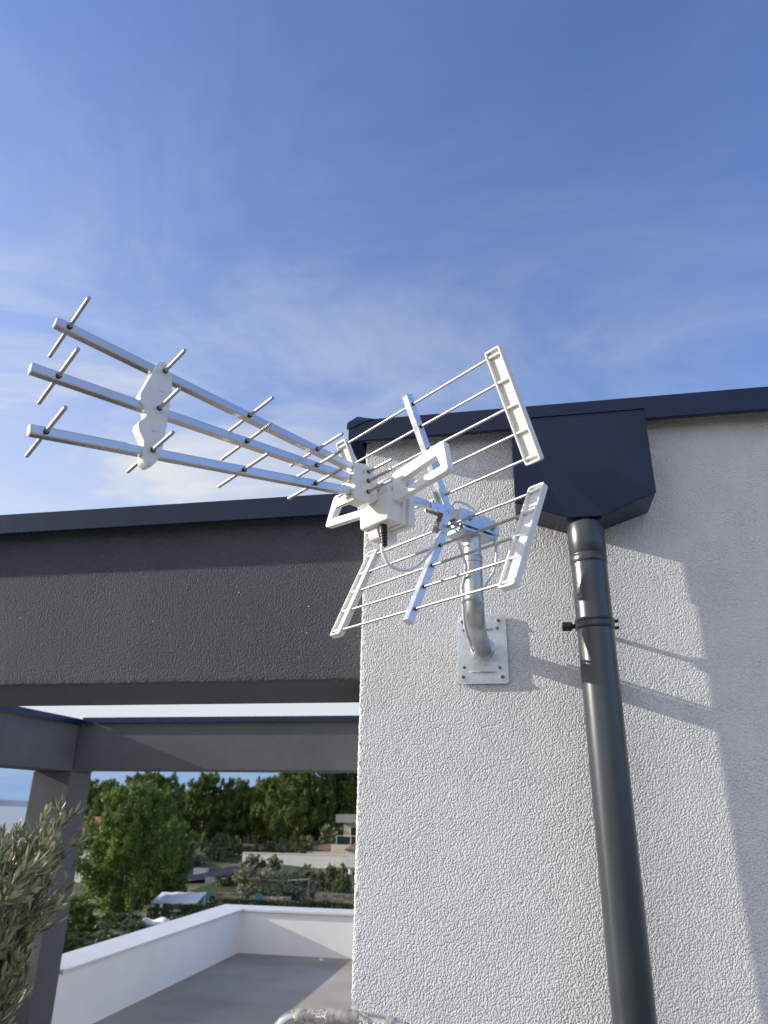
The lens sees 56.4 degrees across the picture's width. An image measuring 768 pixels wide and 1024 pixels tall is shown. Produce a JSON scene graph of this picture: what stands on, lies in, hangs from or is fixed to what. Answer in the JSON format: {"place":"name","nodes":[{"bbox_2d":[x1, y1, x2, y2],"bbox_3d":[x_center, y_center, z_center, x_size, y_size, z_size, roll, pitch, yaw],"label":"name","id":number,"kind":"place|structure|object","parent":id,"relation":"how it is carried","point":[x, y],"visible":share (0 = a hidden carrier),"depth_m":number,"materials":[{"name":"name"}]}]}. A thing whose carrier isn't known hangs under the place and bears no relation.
{"place":"outdoors","nodes":[
{"label":"outdoors","id":0,"kind":"place"},
{"bbox_2d":[0,806,26,845],"bbox_3d":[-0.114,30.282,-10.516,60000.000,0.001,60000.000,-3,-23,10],"label":"sea","id":1,"kind":"structure","parent":0,"point":[9,816],"depth_m":1740.02,"materials":[{"name":"blue liquid"}]},
{"bbox_2d":[0,800,27,806],"bbox_3d":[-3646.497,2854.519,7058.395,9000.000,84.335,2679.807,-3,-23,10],"label":"coast hills","id":2,"kind":"structure","parent":0,"point":[9,803],"depth_m":5995.09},
{"bbox_2d":[0,792,92,1023],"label":"olive tree","id":3,"kind":"object","parent":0,"point":[21,906],"visible":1,"depth_m":1.96,"materials":[{"name":"green plant"}]},
{"bbox_2d":[17,830,354,949],"bbox_3d":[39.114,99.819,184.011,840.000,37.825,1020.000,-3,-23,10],"label":"ground","id":4,"kind":"structure","parent":0,"point":[212,865],"depth_m":79.17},
{"bbox_2d":[62,924,85,953],"bbox_3d":[-14.210,17.403,28.816,4.131,2.040,4.716,5,-23,-10],"label":"pine tree","id":5,"kind":"object","parent":4,"relation":"on","point":[74,941],"visible":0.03,"depth_m":28.65,"materials":[{"name":"green plant"}]},
{"bbox_2d":[67,892,117,936],"bbox_3d":[-16.245,20.711,36.517,3.803,2.460,4.050,-7,-24,18],"label":"pine tree","id":6,"kind":"object","parent":4,"relation":"on","point":[80,909],"visible":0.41,"depth_m":36.51,"materials":[{"name":"green plant"}]},
{"bbox_2d":[74,816,122,881],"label":"red roofed house","id":7,"kind":"structure","parent":4,"relation":"on","point":[78,876],"depth_m":79.07,"materials":[{"name":"ceramic"}]},
{"bbox_2d":[85,777,119,816],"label":"pine tree","id":8,"kind":"object","parent":4,"relation":"on","point":[95,789],"visible":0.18,"depth_m":94.16,"materials":[{"name":"green plant"}]},
{"bbox_2d":[70,918,137,948],"bbox_3d":[-12.363,19.235,31.957,3.342,1.655,3.265,20,-29,-38],"label":"shrub","id":9,"kind":"object","parent":4,"relation":"on","point":[106,934],"visible":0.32,"depth_m":32.51,"materials":[{"name":"green plant"}]},
{"bbox_2d":[99,910,144,929],"bbox_3d":[-15.441,24.095,42.110,2.164,1.076,2.454,-7,-24,19],"label":"shrub","id":10,"kind":"object","parent":4,"relation":"on","point":[121,918],"visible":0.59,"depth_m":42.13,"materials":[{"name":"green plant"}]},
{"bbox_2d":[76,780,182,921],"bbox_3d":[-16.938,22.368,47.063,6.760,8.975,5.922,13,-25,-27],"label":"pine tree","id":11,"kind":"object","parent":4,"relation":"on","point":[140,880],"visible":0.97,"depth_m":46.26,"materials":[{"name":"green plant"}]},
{"bbox_2d":[79,780,186,896],"bbox_3d":[-21.557,28.913,62.716,9.826,10.402,8.607,15,-26,-30],"label":"pine tree","id":12,"kind":"object","parent":4,"relation":"on","point":[97,806],"visible":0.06,"depth_m":62.70,"materials":[{"name":"green plant"}]},
{"bbox_2d":[122,918,146,928],"bbox_3d":[-14.261,23.652,40.914,1.474,0.886,1.441,5,-23,-10],"label":"shrub","id":13,"kind":"object","parent":4,"relation":"on","point":[140,924],"visible":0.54,"depth_m":40.69,"materials":[{"name":"green plant"}]},
{"bbox_2d":[124,772,163,784],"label":"pine tree","id":14,"kind":"object","parent":4,"relation":"on","point":[136,777],"visible":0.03,"depth_m":102.15,"materials":[{"name":"green plant"}]},
{"bbox_2d":[142,917,169,924],"bbox_3d":[-13.659,24.649,43.137,1.900,0.431,1.000,-3,-23,10],"label":"draped sheet","id":15,"kind":"object","parent":4,"relation":"on","point":[149,921],"visible":0.69,"depth_m":42.82,"materials":[{"name":"white fabric"}]},
{"bbox_2d":[134,772,185,823],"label":"pine tree","id":16,"kind":"object","parent":4,"relation":"on","point":[157,778],"visible":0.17,"depth_m":98.32,"materials":[{"name":"green plant"}]},
{"bbox_2d":[146,907,175,919],"bbox_3d":[-14.215,25.697,45.519,1.704,1.005,1.068,-3,-23,10],"label":"clipped hedge","id":17,"kind":"object","parent":4,"relation":"on","point":[162,910],"visible":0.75,"depth_m":45.27,"materials":[{"name":"green plant"}]},
{"bbox_2d":[140,818,199,908],"bbox_3d":[-16.841,26.734,53.921,5.275,6.969,5.618,17,-28,-34],"label":"pine tree","id":18,"kind":"object","parent":4,"relation":"on","point":[171,881],"visible":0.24,"depth_m":53.61,"materials":[{"name":"green plant"}]},
{"bbox_2d":[150,892,206,916],"bbox_3d":[-13.571,26.034,47.118,3.200,1.743,1.500,-3,-23,10],"label":"garden canopy","id":19,"kind":"object","parent":4,"relation":"on","point":[181,898],"visible":0.94,"depth_m":47.28,"materials":[{"name":"white fabric"}]},
{"bbox_2d":[170,912,190,920],"bbox_3d":[-12.303,24.756,43.322,1.441,1.064,1.474,-1,-23,4],"label":"shrub","id":20,"kind":"object","parent":4,"relation":"on","point":[176,917],"visible":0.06,"depth_m":43.37,"materials":[{"name":"green plant"}]},
{"bbox_2d":[175,851,205,864],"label":"shrub","id":21,"kind":"object","parent":4,"relation":"on","point":[198,856],"visible":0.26,"depth_m":86.41,"materials":[{"name":"green plant"}]},
{"bbox_2d":[176,904,208,916],"bbox_3d":[-12.312,25.893,45.977,1.853,1.188,1.168,-3,-23,10],"label":"clipped hedge","id":22,"kind":"object","parent":4,"relation":"on","point":[184,908],"visible":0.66,"depth_m":45.77,"materials":[{"name":"green plant"}]},
{"bbox_2d":[181,789,218,831],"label":"pine tree","id":23,"kind":"object","parent":4,"relation":"on","point":[184,797],"visible":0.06,"depth_m":131.94,"materials":[{"name":"green plant"}]},
{"bbox_2d":[193,868,208,874],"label":"meter box","id":24,"kind":"object","parent":4,"relation":"on","point":[199,870],"visible":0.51,"depth_m":81.95,"materials":[{"name":"white"}]},
{"bbox_2d":[202,891,210,903],"bbox_3d":[-15.147,32.888,60.958,0.500,0.950,0.500,-17,-28,36],"label":"garden chair","id":25,"kind":"object","parent":4,"relation":"on","point":[208,895],"visible":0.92,"depth_m":61.10,"materials":[{"name":"teal plastic"}]},
{"bbox_2d":[181,772,233,851],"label":"pine tree","id":26,"kind":"object","parent":4,"relation":"on","point":[203,785],"visible":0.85,"depth_m":110.69,"materials":[{"name":"green plant"}]},
{"bbox_2d":[205,841,227,862],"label":"shrub","id":27,"kind":"object","parent":4,"relation":"on","point":[216,855],"visible":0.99,"depth_m":89.59,"materials":[{"name":"green plant"}]},
{"bbox_2d":[206,832,230,858],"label":"shrub","id":28,"kind":"object","parent":4,"relation":"on","point":[221,841],"visible":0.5,"depth_m":93.78,"materials":[{"name":"green plant"}]},
{"bbox_2d":[205,877,232,883],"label":"road wall","id":29,"kind":"structure","parent":4,"relation":"on","point":[208,880],"depth_m":77.14,"materials":[{"name":"grey concrete"}]},
{"bbox_2d":[203,836,243,856],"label":"shrub","id":30,"kind":"object","parent":4,"relation":"on","point":[236,849],"visible":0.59,"depth_m":101.07,"materials":[{"name":"green plant"}]},
{"bbox_2d":[213,869,240,886],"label":"shrub","id":31,"kind":"object","parent":4,"relation":"on","point":[221,881],"visible":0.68,"depth_m":74.01,"materials":[{"name":"green plant"}]},
{"bbox_2d":[215,892,243,904],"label":"stone bank","id":32,"kind":"structure","parent":4,"relation":"on","point":[232,895],"depth_m":61.63,"materials":[{"name":"grey stone"}]},
{"bbox_2d":[208,776,255,846],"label":"pine tree","id":33,"kind":"object","parent":4,"relation":"on","point":[236,801],"visible":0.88,"depth_m":111.55,"materials":[{"name":"green plant"}]},
{"bbox_2d":[231,864,273,899],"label":"olive tree","id":34,"kind":"object","parent":4,"relation":"on","point":[257,885],"visible":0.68,"depth_m":65.59,"materials":[{"name":"green plant"}]},
{"bbox_2d":[236,784,268,841],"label":"pine tree","id":35,"kind":"object","parent":4,"relation":"on","point":[247,822],"visible":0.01,"depth_m":121.34,"materials":[{"name":"green plant"}]},
{"bbox_2d":[242,843,266,856],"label":"shrub","id":36,"kind":"object","parent":4,"relation":"on","point":[248,848],"visible":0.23,"depth_m":94.90,"materials":[{"name":"green plant"}]},
{"bbox_2d":[255,893,260,899],"bbox_3d":[-10.652,32.790,60.517,0.500,0.950,0.500,5,-23,-11],"label":"garden chair","id":37,"kind":"object","parent":4,"relation":"on","point":[257,896],"visible":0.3,"depth_m":60.80,"materials":[{"name":"teal plastic"}]},
{"bbox_2d":[240,853,285,882],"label":"tree","id":38,"kind":"object","parent":4,"relation":"on","point":[253,860],"visible":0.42,"depth_m":77.17,"materials":[{"name":"green plant"}]},
{"bbox_2d":[244,775,288,846],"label":"pine tree","id":39,"kind":"object","parent":4,"relation":"on","point":[256,818],"visible":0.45,"depth_m":109.29,"materials":[{"name":"green plant"}]},
{"bbox_2d":[249,895,290,904],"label":"stone bank","id":40,"kind":"structure","parent":4,"relation":"on","point":[272,898],"depth_m":61.14,"materials":[{"name":"grey stone"}]},
{"bbox_2d":[261,839,294,852],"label":"shrub","id":41,"kind":"object","parent":4,"relation":"on","point":[271,847],"visible":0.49,"depth_m":92.98,"materials":[{"name":"green plant"}]},
{"bbox_2d":[206,897,353,908],"bbox_3d":[-7.811,30.478,55.000,12.153,1.124,1.275,-3,-23,10],"label":"clipped hedge","id":42,"kind":"object","parent":4,"relation":"on","point":[288,903],"visible":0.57,"depth_m":54.98,"materials":[{"name":"green plant"}]},
{"bbox_2d":[250,876,309,898],"bbox_3d":[-9.201,31.811,60.074,0.292,2.851,9.673,19,-29,-37],"label":"pergola","id":43,"kind":"object","parent":4,"relation":"on","point":[286,880],"visible":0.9,"depth_m":57.83,"materials":[{"name":"brown wood"}]},
{"bbox_2d":[262,773,315,839],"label":"pine tree","id":44,"kind":"object","parent":4,"relation":"on","point":[269,812],"visible":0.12,"depth_m":107.75,"materials":[{"name":"green plant"}]},
{"bbox_2d":[263,867,321,900],"bbox_3d":[-8.220,33.607,63.801,5.079,3.703,4.499,15,-26,-31],"label":"olive tree","id":45,"kind":"object","parent":4,"relation":"on","point":[285,888],"visible":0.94,"depth_m":63.45,"materials":[{"name":"green plant"}]},
{"bbox_2d":[242,852,345,868],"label":"garden wall","id":46,"kind":"structure","parent":4,"relation":"on","point":[319,861],"depth_m":85.86,"materials":[{"name":"white paint"}]},
{"bbox_2d":[267,773,328,843],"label":"pine tree","id":47,"kind":"object","parent":4,"relation":"on","point":[301,794],"visible":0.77,"depth_m":102.39,"materials":[{"name":"green plant"}]},
{"bbox_2d":[293,835,314,853],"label":"shrub","id":48,"kind":"object","parent":4,"relation":"on","point":[305,848],"visible":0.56,"depth_m":90.81,"materials":[{"name":"green plant"}]},
{"bbox_2d":[298,835,318,850],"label":"shrub","id":49,"kind":"object","parent":4,"relation":"on","point":[300,839],"visible":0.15,"depth_m":96.91,"materials":[{"name":"green plant"}]},
{"bbox_2d":[296,864,330,889],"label":"shrub","id":50,"kind":"object","parent":4,"relation":"on","point":[313,875],"visible":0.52,"depth_m":73.57,"materials":[{"name":"green plant"}]},
{"bbox_2d":[302,897,331,907],"bbox_3d":[-5.284,30.312,54.656,2.678,1.555,2.361,4,-23,-7],"label":"shrub","id":51,"kind":"object","parent":4,"relation":"on","point":[325,900],"visible":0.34,"depth_m":54.62,"materials":[{"name":"green plant"}]},
{"bbox_2d":[313,823,343,845],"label":"shrub","id":52,"kind":"object","parent":4,"relation":"on","point":[327,835],"visible":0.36,"depth_m":95.94,"materials":[{"name":"green plant"}]},
{"bbox_2d":[307,843,350,854],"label":"outbuilding","id":53,"kind":"structure","parent":4,"relation":"on","point":[333,848],"depth_m":90.00,"materials":[{"name":"white paint"}]},
{"bbox_2d":[309,773,357,842],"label":"pine tree","id":54,"kind":"object","parent":4,"relation":"on","point":[329,789],"visible":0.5,"depth_m":103.06,"materials":[{"name":"green plant"}]},
{"bbox_2d":[314,893,353,908],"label":"stone bank","id":55,"kind":"structure","parent":4,"relation":"on","point":[339,898],"depth_m":61.84,"materials":[{"name":"grey stone"}]},
{"bbox_2d":[324,862,351,892],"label":"shrub","id":56,"kind":"object","parent":4,"relation":"on","point":[340,885],"visible":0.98,"depth_m":71.24,"materials":[{"name":"green plant"}]},
{"bbox_2d":[336,814,356,844],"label":"flat roofed house","id":57,"kind":"structure","parent":4,"relation":"on","point":[349,822],"depth_m":93.78,"materials":[{"name":"white paint"}]},
{"bbox_2d":[350,826,355,836],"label":"window","id":58,"kind":"structure","parent":57,"relation":"in","point":[352,829],"depth_m":94.40,"materials":[{"name":"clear glass"}]},
{"bbox_2d":[336,773,357,812],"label":"pine tree","id":59,"kind":"object","parent":4,"relation":"on","point":[355,797],"visible":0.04,"depth_m":107.06,"materials":[{"name":"green plant"}]},
{"bbox_2d":[345,843,355,874],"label":"tiled house","id":60,"kind":"structure","parent":4,"relation":"on","point":[350,857],"depth_m":81.29,"materials":[{"name":"white paint"}]},
{"bbox_2d":[51,904,353,1023],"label":"terrace parapet","id":61,"kind":"structure","parent":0,"point":[101,980],"depth_m":10.18,"materials":[{"name":"paint"}]},
{"bbox_2d":[189,882,248,895],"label":"lawn","id":62,"kind":"structure","parent":0,"point":[212,888],"depth_m":71.38,"materials":[{"name":"green plant"}]},
{"bbox_2d":[182,861,259,880],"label":"road","id":63,"kind":"structure","parent":0,"point":[221,872],"depth_m":80.92,"materials":[{"name":"grey asphalt"}]},
{"bbox_2d":[93,953,352,1023],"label":"terrace floor","id":64,"kind":"structure","parent":0,"point":[242,988],"depth_m":9.44,"materials":[{"name":"grey concrete"}]},
{"bbox_2d":[0,494,363,1023],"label":"pergola","id":65,"kind":"object","parent":64,"relation":"on","point":[242,601],"visible":0.91,"depth_m":2.23,"materials":[{"name":"paint"}]},
{"bbox_2d":[274,1008,408,1023],"bbox_3d":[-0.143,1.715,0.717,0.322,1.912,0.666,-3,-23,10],"label":"chair","id":66,"kind":"object","parent":64,"relation":"on","point":[323,1016],"visible":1,"depth_m":1.36,"materials":[{"name":"metal"}]},
{"bbox_2d":[347,386,767,1023],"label":"white house","id":67,"kind":"structure","parent":64,"relation":"on","point":[477,890],"depth_m":1.76,"materials":[{"name":"paint"}]},
{"bbox_2d":[457,535,508,684],"bbox_3d":[0.230,0.240,1.768,0.134,0.316,0.320,-3,-23,10],"label":"antenna wall bracket","id":68,"kind":"object","parent":67,"relation":"attached to","point":[485,661],"visible":0.91,"depth_m":1.85,"materials":[{"name":"metal"}]},
{"bbox_2d":[25,296,547,638],"bbox_3d":[-0.151,-0.090,1.440,1.061,0.553,0.578,18,-28,-35],"label":"tv antenna","id":69,"kind":"object","parent":68,"relation":"attached to","point":[384,514],"visible":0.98,"depth_m":1.45,"materials":[{"name":"metal"}]},
{"bbox_2d":[380,501,497,587],"bbox_3d":[0.182,0.101,1.688,0.131,0.280,0.527,-12,-26,28],"label":"coax cable","id":70,"kind":"object","parent":69,"relation":"attached to","point":[431,551],"visible":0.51,"depth_m":1.58,"materials":[{"name":"white plastic"}]},
{"bbox_2d":[456,536,473,651],"bbox_3d":[0.205,0.209,1.752,0.024,0.203,0.328,-3,-23,10],"label":"coax cable","id":71,"kind":"object","parent":68,"relation":"attached to","point":[462,592],"visible":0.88,"depth_m":1.64,"materials":[{"name":"white plastic"}]},
{"bbox_2d":[510,406,655,532],"bbox_3d":[0.531,-0.107,1.947,0.358,0.296,0.146,-3,-23,10],"label":"rainwater hopper","id":72,"kind":"object","parent":67,"relation":"attached to","point":[596,464],"visible":0.86,"depth_m":1.89,"materials":[{"name":"black metal"}]},
{"bbox_2d":[562,517,657,1023],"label":"downpipe","id":73,"kind":"object","parent":67,"relation":"attached to","point":[631,986],"visible":1,"depth_m":1.61,"materials":[{"name":"black plastic"}]},
{"bbox_2d":[0,0,767,800],"label":"sky","id":74,"kind":"structure","parent":0,"point":[336,210],"materials":[{"name":"blue"}]}
]}

